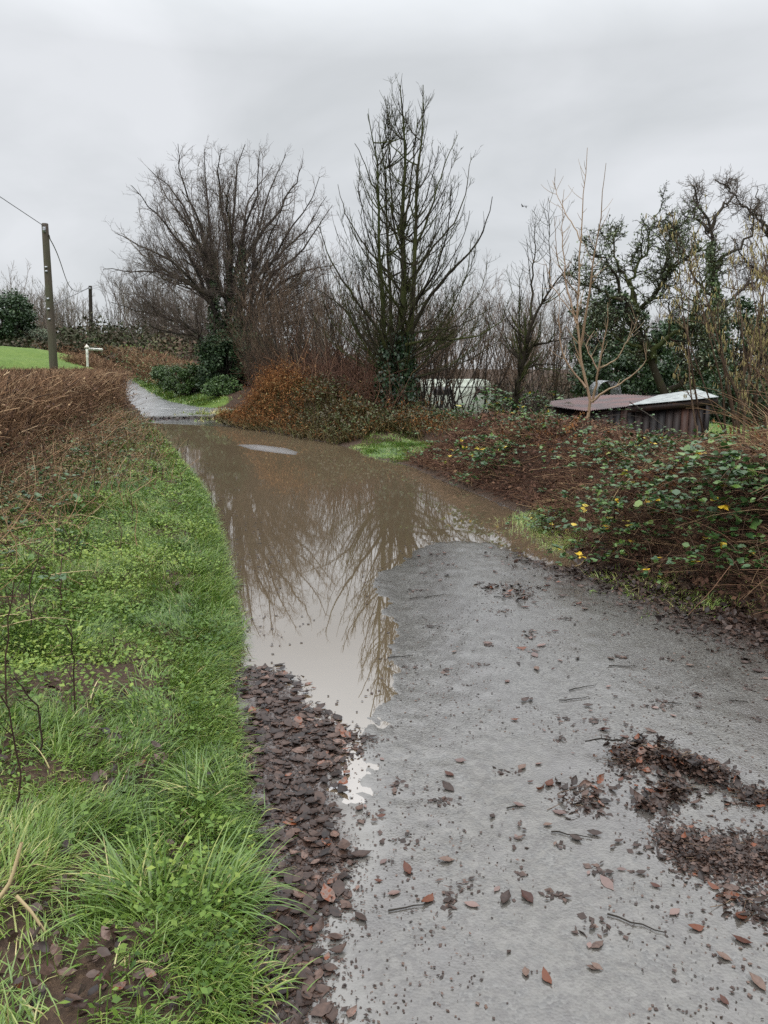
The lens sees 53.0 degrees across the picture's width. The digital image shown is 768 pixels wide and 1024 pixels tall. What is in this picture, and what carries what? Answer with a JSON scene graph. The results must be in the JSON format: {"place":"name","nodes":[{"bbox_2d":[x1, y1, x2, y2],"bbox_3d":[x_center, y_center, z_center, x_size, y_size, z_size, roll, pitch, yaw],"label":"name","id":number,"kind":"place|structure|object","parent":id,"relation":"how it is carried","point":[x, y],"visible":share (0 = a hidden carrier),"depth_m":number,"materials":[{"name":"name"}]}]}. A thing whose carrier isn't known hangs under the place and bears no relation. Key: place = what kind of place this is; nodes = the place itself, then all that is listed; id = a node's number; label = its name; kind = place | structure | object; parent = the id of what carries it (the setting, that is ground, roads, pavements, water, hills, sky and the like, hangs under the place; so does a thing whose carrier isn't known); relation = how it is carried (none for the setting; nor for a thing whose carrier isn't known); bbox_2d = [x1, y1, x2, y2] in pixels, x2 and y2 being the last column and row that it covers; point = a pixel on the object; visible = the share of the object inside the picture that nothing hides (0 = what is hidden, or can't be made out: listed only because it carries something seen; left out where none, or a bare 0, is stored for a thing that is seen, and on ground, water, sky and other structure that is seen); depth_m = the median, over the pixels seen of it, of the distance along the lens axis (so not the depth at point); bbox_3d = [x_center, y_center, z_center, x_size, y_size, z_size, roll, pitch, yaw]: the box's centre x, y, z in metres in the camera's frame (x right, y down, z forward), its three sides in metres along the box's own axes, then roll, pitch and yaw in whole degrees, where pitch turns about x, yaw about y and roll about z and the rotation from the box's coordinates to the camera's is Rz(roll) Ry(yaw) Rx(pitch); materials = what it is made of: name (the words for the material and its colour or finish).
{"place":"outdoors","nodes":[
{"label":"outdoors","id":0,"kind":"place"},
{"bbox_2d":[0,333,767,1023],"bbox_3d":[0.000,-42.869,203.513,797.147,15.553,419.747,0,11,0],"label":"ground","id":1,"kind":"structure","parent":0,"point":[16,357],"depth_m":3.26,"materials":[{"name":"plant"}]},
{"bbox_2d":[0,568,24,716],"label":"dead stalk","id":2,"kind":"object","parent":1,"relation":"on","point":[8,621],"visible":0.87,"depth_m":2.94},
{"bbox_2d":[0,696,28,812],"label":"dead stalk","id":3,"kind":"object","parent":1,"relation":"on","point":[16,752],"visible":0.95,"depth_m":2.44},
{"bbox_2d":[0,288,37,347],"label":"evergreen tree","id":4,"kind":"object","parent":1,"relation":"on","point":[13,319],"visible":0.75,"depth_m":49.88,"materials":[{"name":"green plant"}]},
{"bbox_2d":[0,842,45,931],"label":"broken reed","id":5,"kind":"object","parent":1,"relation":"on","point":[17,896],"visible":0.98,"depth_m":2.00,"materials":[{"name":"plant"}]},
{"bbox_2d":[0,677,45,757],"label":"dead stalk","id":6,"kind":"object","parent":1,"relation":"on","point":[38,711],"visible":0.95,"depth_m":2.76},
{"bbox_2d":[7,532,63,565],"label":"grass tussock","id":7,"kind":"object","parent":1,"relation":"on","point":[21,557],"depth_m":5.18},
{"bbox_2d":[41,223,57,368],"bbox_3d":[-12.628,-7.915,29.023,0.387,5.669,0.318,6,12,28],"label":"telegraph pole","id":8,"kind":"object","parent":1,"relation":"on","point":[52,345],"visible":0.98,"depth_m":28.93,"materials":[{"name":"brown"}]},
{"bbox_2d":[15,713,85,771],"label":"grass tussock","id":9,"kind":"object","parent":1,"relation":"on","point":[58,746],"depth_m":2.87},
{"bbox_2d":[42,619,82,715],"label":"dead stalk","id":10,"kind":"object","parent":1,"relation":"on","point":[74,664],"visible":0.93,"depth_m":3.08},
{"bbox_2d":[12,339,130,374],"bbox_3d":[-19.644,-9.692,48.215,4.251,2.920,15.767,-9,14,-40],"label":"hedge","id":11,"kind":"object","parent":1,"relation":"on","point":[92,355],"visible":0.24,"depth_m":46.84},
{"bbox_2d":[0,364,146,475],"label":"hedge","id":12,"kind":"object","parent":1,"relation":"on","point":[42,392],"visible":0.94,"depth_m":11.94,"materials":[{"name":"plant"}]},
{"bbox_2d":[0,435,151,653],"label":"dry straw","id":13,"kind":"object","parent":1,"relation":"on","point":[55,521],"visible":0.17,"depth_m":6.47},
{"bbox_2d":[0,416,157,582],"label":"bramble trails","id":14,"kind":"object","parent":1,"relation":"on","point":[61,576],"visible":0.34,"depth_m":7.11,"materials":[{"name":"brown plant"}]},
{"bbox_2d":[51,610,123,640],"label":"grass tussock","id":15,"kind":"object","parent":1,"relation":"on","point":[89,628],"depth_m":4.08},
{"bbox_2d":[0,399,197,625],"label":"dead stems","id":16,"kind":"object","parent":1,"relation":"on","point":[111,420],"visible":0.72,"depth_m":9.14,"materials":[{"name":"plant"}]},
{"bbox_2d":[0,400,197,554],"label":"weeds","id":17,"kind":"object","parent":1,"relation":"on","point":[60,478],"visible":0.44,"depth_m":9.76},
{"bbox_2d":[84,677,132,713],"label":"grass tussock","id":18,"kind":"object","parent":1,"relation":"on","point":[94,699],"depth_m":3.36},
{"bbox_2d":[29,790,197,952],"bbox_3d":[-0.800,0.963,2.209,0.432,0.344,0.617,10,15,43],"label":"grass tussock","id":19,"kind":"object","parent":1,"relation":"on","point":[123,878],"depth_m":2.17,"materials":[{"name":"plant"}]},
{"bbox_2d":[0,431,257,1023],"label":"herbs","id":20,"kind":"object","parent":1,"relation":"on","point":[185,880],"visible":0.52,"depth_m":3.82,"materials":[{"name":"green plant"}]},
{"bbox_2d":[77,343,198,389],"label":"hedge","id":21,"kind":"object","parent":1,"relation":"on","point":[143,363],"visible":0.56,"depth_m":43.36,"materials":[{"name":"brown plant"}]},
{"bbox_2d":[149,363,185,389],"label":"ivy bush","id":22,"kind":"object","parent":1,"relation":"on","point":[161,373],"visible":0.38,"depth_m":34.18,"materials":[{"name":"green plant"}]},
{"bbox_2d":[120,742,228,838],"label":"grass tussock","id":23,"kind":"object","parent":1,"relation":"on","point":[188,783],"depth_m":2.65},
{"bbox_2d":[162,361,202,394],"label":"ivy bush","id":24,"kind":"object","parent":1,"relation":"on","point":[185,379],"visible":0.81,"depth_m":30.75,"materials":[{"name":"green plant"}]},
{"bbox_2d":[160,706,216,745],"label":"grass tussock","id":25,"kind":"object","parent":1,"relation":"on","point":[177,729],"depth_m":3.12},
{"bbox_2d":[192,329,250,389],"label":"holly bush","id":26,"kind":"object","parent":1,"relation":"on","point":[207,363],"visible":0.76,"depth_m":29.92,"materials":[{"name":"green plant"}]},
{"bbox_2d":[201,374,242,395],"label":"ivy bush","id":27,"kind":"object","parent":1,"relation":"on","point":[227,386],"visible":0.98,"depth_m":28.45,"materials":[{"name":"green plant"}]},
{"bbox_2d":[100,136,350,386],"bbox_3d":[-6.341,-9.681,30.666,10.193,10.290,7.807,0,11,0],"label":"bare tree","id":28,"kind":"object","parent":1,"relation":"on","point":[204,252],"visible":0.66,"depth_m":29.84,"materials":[{"name":"brown plant"}]},
{"bbox_2d":[182,812,316,950],"bbox_3d":[-0.392,0.994,2.186,0.391,0.307,0.514,-3,11,-14],"label":"grass tussock","id":29,"kind":"object","parent":1,"relation":"on","point":[232,879],"depth_m":2.18,"materials":[{"name":"plant"}]},
{"bbox_2d":[228,331,273,385],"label":"holly bush","id":30,"kind":"object","parent":1,"relation":"on","point":[241,375],"visible":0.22,"depth_m":29.98,"materials":[{"name":"green plant"}]},
{"bbox_2d":[216,259,286,386],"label":"bare shrub","id":31,"kind":"object","parent":1,"relation":"on","point":[245,357],"visible":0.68,"depth_m":22.81,"materials":[{"name":"brown plant"}]},
{"bbox_2d":[203,266,313,371],"bbox_3d":[-3.706,-4.846,22.188,2.738,4.403,2.876,8,13,37],"label":"bare shrub","id":32,"kind":"object","parent":1,"relation":"on","point":[271,352],"visible":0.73,"depth_m":22.06,"materials":[{"name":"brown plant"}]},
{"bbox_2d":[224,246,306,374],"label":"bare shrub","id":33,"kind":"object","parent":1,"relation":"on","point":[260,312],"visible":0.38,"depth_m":25.94,"materials":[{"name":"brown plant"}]},
{"bbox_2d":[226,294,308,391],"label":"bare shrub","id":34,"kind":"object","parent":1,"relation":"on","point":[249,346],"visible":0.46,"depth_m":24.01,"materials":[{"name":"brown plant"}]},
{"bbox_2d":[231,262,320,375],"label":"bare shrub","id":35,"kind":"object","parent":1,"relation":"on","point":[276,317],"visible":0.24,"depth_m":24.62,"materials":[{"name":"brown plant"}]},
{"bbox_2d":[233,941,321,1020],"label":"grass tussock","id":36,"kind":"object","parent":1,"relation":"on","point":[257,973],"depth_m":1.92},
{"bbox_2d":[246,229,337,377],"bbox_3d":[-2.721,-5.450,21.158,2.948,4.825,2.713,6,12,28],"label":"bare shrub","id":37,"kind":"object","parent":1,"relation":"on","point":[291,320],"visible":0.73,"depth_m":21.27,"materials":[{"name":"brown plant"}]},
{"bbox_2d":[256,231,357,379],"bbox_3d":[-1.613,-5.341,20.669,2.932,4.681,2.595,-10,15,-44],"label":"bare shrub","id":38,"kind":"object","parent":1,"relation":"on","point":[331,318],"visible":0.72,"depth_m":20.42,"materials":[{"name":"brown plant"}]},
{"bbox_2d":[255,234,360,378],"bbox_3d":[-2.236,-5.446,22.820,3.236,5.377,2.257,-7,13,-33],"label":"bare shrub","id":39,"kind":"object","parent":1,"relation":"on","point":[306,320],"visible":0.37,"depth_m":22.75,"materials":[{"name":"brown plant"}]},
{"bbox_2d":[260,262,362,368],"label":"bare shrub","id":40,"kind":"object","parent":1,"relation":"on","point":[309,315],"visible":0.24,"depth_m":25.08,"materials":[{"name":"brown plant"}]},
{"bbox_2d":[209,375,422,444],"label":"old grass","id":41,"kind":"structure","parent":1,"relation":"on","point":[341,439],"depth_m":17.45,"materials":[{"name":"plant"}]},
{"bbox_2d":[232,325,444,421],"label":"thicket floor","id":42,"kind":"structure","parent":1,"relation":"on","point":[358,374],"depth_m":18.55,"materials":[{"name":"plant"}]},
{"bbox_2d":[210,351,468,439],"bbox_3d":[-1.377,-2.988,19.159,7.303,2.128,7.913,0,11,0],"label":"bracken","id":43,"kind":"object","parent":1,"relation":"on","point":[267,382],"visible":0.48,"depth_m":19.26,"materials":[{"name":"plant"}]},
{"bbox_2d":[305,252,392,379],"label":"bare shrub","id":44,"kind":"object","parent":1,"relation":"on","point":[350,305],"visible":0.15,"depth_m":23.62,"materials":[{"name":"brown plant"}]},
{"bbox_2d":[222,371,477,438],"bbox_3d":[-1.401,-2.762,19.224,6.991,1.492,7.300,0,11,0],"label":"bank growth","id":45,"kind":"object","parent":1,"relation":"on","point":[428,414],"visible":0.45,"depth_m":16.93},
{"bbox_2d":[325,267,386,384],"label":"bare shrub","id":46,"kind":"object","parent":1,"relation":"on","point":[353,332],"visible":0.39,"depth_m":19.72,"materials":[{"name":"brown plant"}]},
{"bbox_2d":[0,235,767,408],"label":"distant woodland","id":47,"kind":"object","parent":1,"relation":"on","point":[60,318],"visible":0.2,"depth_m":67.69,"materials":[{"name":"plant"}]},
{"bbox_2d":[0,312,767,412],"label":"scrub","id":48,"kind":"object","parent":1,"relation":"on","point":[76,336],"visible":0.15,"depth_m":52.08,"materials":[{"name":"plant"}]},
{"bbox_2d":[299,74,512,419],"bbox_3d":[0.458,-5.638,17.335,4.702,7.948,4.622,10,15,43],"label":"bare tree","id":49,"kind":"object","parent":1,"relation":"on","point":[394,346],"visible":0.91,"depth_m":17.06,"materials":[{"name":"brown plant"}]},
{"bbox_2d":[394,288,451,410],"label":"bare tree","id":50,"kind":"object","parent":1,"relation":"on","point":[428,370],"visible":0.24,"depth_m":18.67,"materials":[{"name":"brown plant"}]},
{"bbox_2d":[393,287,493,411],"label":"bare tree","id":51,"kind":"object","parent":1,"relation":"on","point":[466,341],"visible":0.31,"depth_m":20.15,"materials":[{"name":"brown plant"}]},
{"bbox_2d":[399,269,488,411],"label":"bare tree","id":52,"kind":"object","parent":1,"relation":"on","point":[456,351],"visible":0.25,"depth_m":29.33,"materials":[{"name":"brown plant"}]},
{"bbox_2d":[398,249,506,408],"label":"bare tree","id":53,"kind":"object","parent":1,"relation":"on","point":[464,323],"visible":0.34,"depth_m":23.20,"materials":[{"name":"brown plant"}]},
{"bbox_2d":[417,379,490,412],"bbox_3d":[3.500,-5.820,40.653,3.986,2.353,2.140,0,11,0],"label":"caravan","id":54,"kind":"object","parent":1,"relation":"on","point":[463,386],"visible":0.23,"depth_m":39.55,"materials":[{"name":"grey"}]},
{"bbox_2d":[408,278,503,415],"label":"bare tree","id":55,"kind":"object","parent":1,"relation":"on","point":[474,396],"visible":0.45,"depth_m":21.46,"materials":[{"name":"brown plant"}]},
{"bbox_2d":[414,280,498,413],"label":"bare tree","id":56,"kind":"object","parent":1,"relation":"on","point":[451,396],"visible":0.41,"depth_m":21.10,"materials":[{"name":"brown plant"}]},
{"bbox_2d":[424,297,494,411],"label":"bare tree","id":57,"kind":"object","parent":1,"relation":"on","point":[450,381],"visible":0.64,"depth_m":19.24,"materials":[{"name":"brown plant"}]},
{"bbox_2d":[467,306,529,416],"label":"bare tree","id":58,"kind":"object","parent":1,"relation":"on","point":[485,382],"visible":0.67,"depth_m":20.25,"materials":[{"name":"brown plant"}]},
{"bbox_2d":[434,415,564,486],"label":"bramble bush","id":59,"kind":"object","parent":1,"relation":"on","point":[500,443],"visible":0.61,"depth_m":9.97,"materials":[{"name":"brown plant"}]},
{"bbox_2d":[454,296,546,410],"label":"bare tree","id":60,"kind":"object","parent":1,"relation":"on","point":[499,352],"visible":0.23,"depth_m":44.93,"materials":[{"name":"brown plant"}]},
{"bbox_2d":[449,385,572,417],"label":"bramble bush","id":61,"kind":"object","parent":1,"relation":"on","point":[505,399],"visible":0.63,"depth_m":13.80,"materials":[{"name":"green plant"}]},
{"bbox_2d":[457,249,570,409],"bbox_3d":[5.156,-6.566,28.250,4.407,6.130,3.541,-3,11,-15],"label":"bare tree","id":62,"kind":"object","parent":1,"relation":"on","point":[512,338],"visible":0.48,"depth_m":28.39,"materials":[{"name":"brown plant"}]},
{"bbox_2d":[465,273,586,409],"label":"bare tree","id":63,"kind":"object","parent":1,"relation":"on","point":[535,353],"visible":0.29,"depth_m":37.36,"materials":[{"name":"brown plant"}]},
{"bbox_2d":[464,406,588,427],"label":"bramble bush","id":64,"kind":"object","parent":1,"relation":"on","point":[525,412],"visible":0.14,"depth_m":12.18,"materials":[{"name":"brown plant"}]},
{"bbox_2d":[486,268,582,411],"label":"bare tree","id":65,"kind":"object","parent":1,"relation":"on","point":[509,356],"visible":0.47,"depth_m":26.49,"materials":[{"name":"brown plant"}]},
{"bbox_2d":[485,284,583,412],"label":"bare tree","id":66,"kind":"object","parent":1,"relation":"on","point":[511,382],"visible":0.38,"depth_m":36.53,"materials":[{"name":"brown plant"}]},
{"bbox_2d":[488,183,593,414],"bbox_3d":[2.748,-3.484,13.634,1.772,4.405,1.896,0,11,0],"label":"bare tree","id":67,"kind":"object","parent":1,"relation":"on","point":[521,355],"visible":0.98,"depth_m":13.50,"materials":[{"name":"brown plant"}]},
{"bbox_2d":[505,501,580,529],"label":"bramble bush","id":68,"kind":"object","parent":1,"relation":"on","point":[546,519],"visible":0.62,"depth_m":7.47,"materials":[{"name":"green plant"}]},
{"bbox_2d":[472,283,619,413],"bbox_3d":[5.346,-5.310,25.644,4.810,4.668,2.618,2,11,12],"label":"bare tree","id":69,"kind":"object","parent":1,"relation":"on","point":[541,386],"visible":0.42,"depth_m":25.73,"materials":[{"name":"brown plant"}]},
{"bbox_2d":[478,261,616,412],"bbox_3d":[6.275,-6.471,28.656,4.461,5.849,4.806,-6,12,-28],"label":"bare tree","id":70,"kind":"object","parent":1,"relation":"on","point":[553,377],"visible":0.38,"depth_m":29.04,"materials":[{"name":"brown plant"}]},
{"bbox_2d":[384,408,767,538],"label":"bramble trails","id":71,"kind":"object","parent":1,"relation":"on","point":[623,465],"visible":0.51,"depth_m":7.39,"materials":[{"name":"brown plant"}]},
{"bbox_2d":[527,278,630,407],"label":"bare tree","id":72,"kind":"object","parent":1,"relation":"on","point":[556,379],"visible":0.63,"depth_m":24.75,"materials":[{"name":"brown plant"}]},
{"bbox_2d":[392,365,767,627],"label":"bracken thatch","id":73,"kind":"object","parent":1,"relation":"on","point":[430,460],"visible":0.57,"depth_m":7.06,"materials":[{"name":"plant"}]},
{"bbox_2d":[528,148,648,418],"bbox_3d":[2.703,-2.846,10.588,0.968,4.192,1.810,-10,15,-43],"label":"bare sapling","id":74,"kind":"object","parent":1,"relation":"on","point":[585,385],"visible":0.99,"depth_m":10.76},
{"bbox_2d":[566,283,650,397],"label":"holly tree","id":75,"kind":"object","parent":1,"relation":"on","point":[613,304],"visible":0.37,"depth_m":24.87,"materials":[{"name":"green plant"}]},
{"bbox_2d":[567,349,691,405],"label":"evergreen bush","id":76,"kind":"object","parent":1,"relation":"on","point":[647,383],"visible":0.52,"depth_m":21.39,"materials":[{"name":"green plant"}]},
{"bbox_2d":[497,411,767,499],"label":"bracken stalks","id":77,"kind":"object","parent":1,"relation":"on","point":[650,471],"visible":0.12,"depth_m":6.85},
{"bbox_2d":[550,389,717,442],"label":"shed","id":78,"kind":"structure","parent":1,"relation":"on","point":[667,411],"depth_m":13.26,"materials":[{"name":"metal"}]},
{"bbox_2d":[542,440,749,583],"bbox_3d":[1.958,-0.086,5.986,1.491,0.938,1.757,0,11,0],"label":"bramble bush","id":79,"kind":"object","parent":1,"relation":"on","point":[619,505],"visible":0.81,"depth_m":5.83,"materials":[{"name":"green plant"}]},
{"bbox_2d":[560,430,731,459],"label":"bramble bush","id":80,"kind":"object","parent":1,"relation":"on","point":[611,444],"visible":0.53,"depth_m":7.57,"materials":[{"name":"green plant"}]},
{"bbox_2d":[557,180,751,393],"bbox_3d":[6.443,-5.010,18.630,4.703,5.830,3.269,0,11,0],"label":"apple tree","id":81,"kind":"object","parent":1,"relation":"on","point":[665,277],"visible":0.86,"depth_m":18.44,"materials":[{"name":"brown plant"}]},
{"bbox_2d":[633,314,734,391],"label":"holly tree","id":82,"kind":"object","parent":1,"relation":"on","point":[667,350],"visible":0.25,"depth_m":24.09,"materials":[{"name":"green plant"}]},
{"bbox_2d":[633,431,767,538],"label":"bramble bush","id":83,"kind":"object","parent":1,"relation":"on","point":[710,472],"visible":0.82,"depth_m":5.28,"materials":[{"name":"green plant"}]},
{"bbox_2d":[635,454,767,589],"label":"bramble bush","id":84,"kind":"object","parent":1,"relation":"on","point":[714,536],"visible":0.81,"depth_m":5.05,"materials":[{"name":"green plant"}]},
{"bbox_2d":[645,209,767,444],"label":"hazel","id":85,"kind":"object","parent":1,"relation":"on","point":[751,331],"visible":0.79,"depth_m":10.14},
{"bbox_2d":[658,194,767,442],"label":"hazel","id":86,"kind":"object","parent":1,"relation":"on","point":[737,385],"visible":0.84,"depth_m":9.40,"materials":[{"name":"plant"}]},
{"bbox_2d":[661,163,767,414],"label":"oak tree","id":87,"kind":"object","parent":1,"relation":"on","point":[710,227],"visible":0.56,"depth_m":32.47,"materials":[{"name":"brown plant"}]},
{"bbox_2d":[686,368,767,425],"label":"evergreen bush","id":88,"kind":"object","parent":1,"relation":"on","point":[720,402],"visible":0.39,"depth_m":20.44,"materials":[{"name":"green plant"}]},
{"bbox_2d":[691,295,767,413],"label":"holly tree","id":89,"kind":"object","parent":1,"relation":"on","point":[748,306],"visible":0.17,"depth_m":26.00,"materials":[{"name":"green plant"}]},
{"bbox_2d":[721,178,767,285],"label":"oak tree","id":90,"kind":"object","parent":1,"relation":"on","point":[756,218],"visible":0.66,"depth_m":33.76,"materials":[{"name":"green plant"}]},
{"bbox_2d":[731,222,767,419],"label":"hazel","id":91,"kind":"object","parent":1,"relation":"on","point":[753,255],"visible":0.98,"depth_m":8.94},
{"bbox_2d":[0,0,767,369],"label":"sky","id":92,"kind":"structure","parent":0,"point":[656,92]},
{"bbox_2d":[124,378,767,1023],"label":"road","id":93,"kind":"structure","parent":0,"point":[620,986],"depth_m":2.74,"materials":[{"name":"asphalt"}]},
{"bbox_2d":[145,422,580,803],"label":"water","id":94,"kind":"structure","parent":93,"relation":"on","point":[333,522],"depth_m":7.03,"materials":[{"name":"liquid"}]},
{"bbox_2d":[0,415,767,1023],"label":"leaf litter","id":95,"kind":"object","parent":93,"relation":"on","point":[312,885],"visible":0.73,"depth_m":2.65,"materials":[{"name":"brown plant"}]},
{"bbox_2d":[174,445,767,1023],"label":"leaf crumbs","id":96,"kind":"object","parent":93,"relation":"on","point":[448,899],"visible":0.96,"depth_m":2.52,"materials":[{"name":"brown plant"}]},
{"bbox_2d":[175,407,767,619],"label":"pale grass","id":97,"kind":"structure","parent":93,"relation":"on","point":[561,541],"depth_m":6.63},
{"bbox_2d":[474,581,561,602],"bbox_3d":[0.998,0.546,5.352,0.778,0.060,0.569,0,11,0],"label":"leaf pile","id":98,"kind":"object","parent":93,"relation":"on","point":[516,590],"visible":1,"depth_m":5.38,"materials":[{"name":"brown plant"}]},
{"bbox_2d":[536,773,623,819],"bbox_3d":[0.714,1.024,2.811,0.337,0.061,0.255,-9,14,-40],"label":"leaf pile","id":99,"kind":"object","parent":93,"relation":"on","point":[594,793],"visible":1,"depth_m":2.81,"materials":[{"name":"brown plant"}]},
{"bbox_2d":[624,769,714,812],"bbox_3d":[1.034,1.014,2.817,0.361,0.071,0.318,0,11,0],"label":"leaf pile","id":100,"kind":"object","parent":93,"relation":"on","point":[654,801],"visible":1,"depth_m":2.79,"materials":[{"name":"brown plant"}]},
{"bbox_2d":[587,728,764,792],"bbox_3d":[1.106,0.961,3.067,0.657,0.094,0.542,0,11,0],"label":"leaf pile","id":101,"kind":"object","parent":93,"relation":"on","point":[695,763],"visible":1,"depth_m":3.00,"materials":[{"name":"brown plant"}]},
{"bbox_2d":[642,804,767,908],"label":"leaf pile","id":102,"kind":"object","parent":93,"relation":"on","point":[705,849],"visible":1,"depth_m":2.45,"materials":[{"name":"brown plant"}]},
{"bbox_2d":[695,875,767,933],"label":"leaf pile","id":103,"kind":"object","parent":93,"relation":"on","point":[730,895],"visible":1,"depth_m":2.23,"materials":[{"name":"brown plant"}]},
{"bbox_2d":[721,777,767,813],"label":"leaf pile","id":104,"kind":"object","parent":93,"relation":"on","point":[761,794],"visible":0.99,"depth_m":2.78,"materials":[{"name":"brown plant"}]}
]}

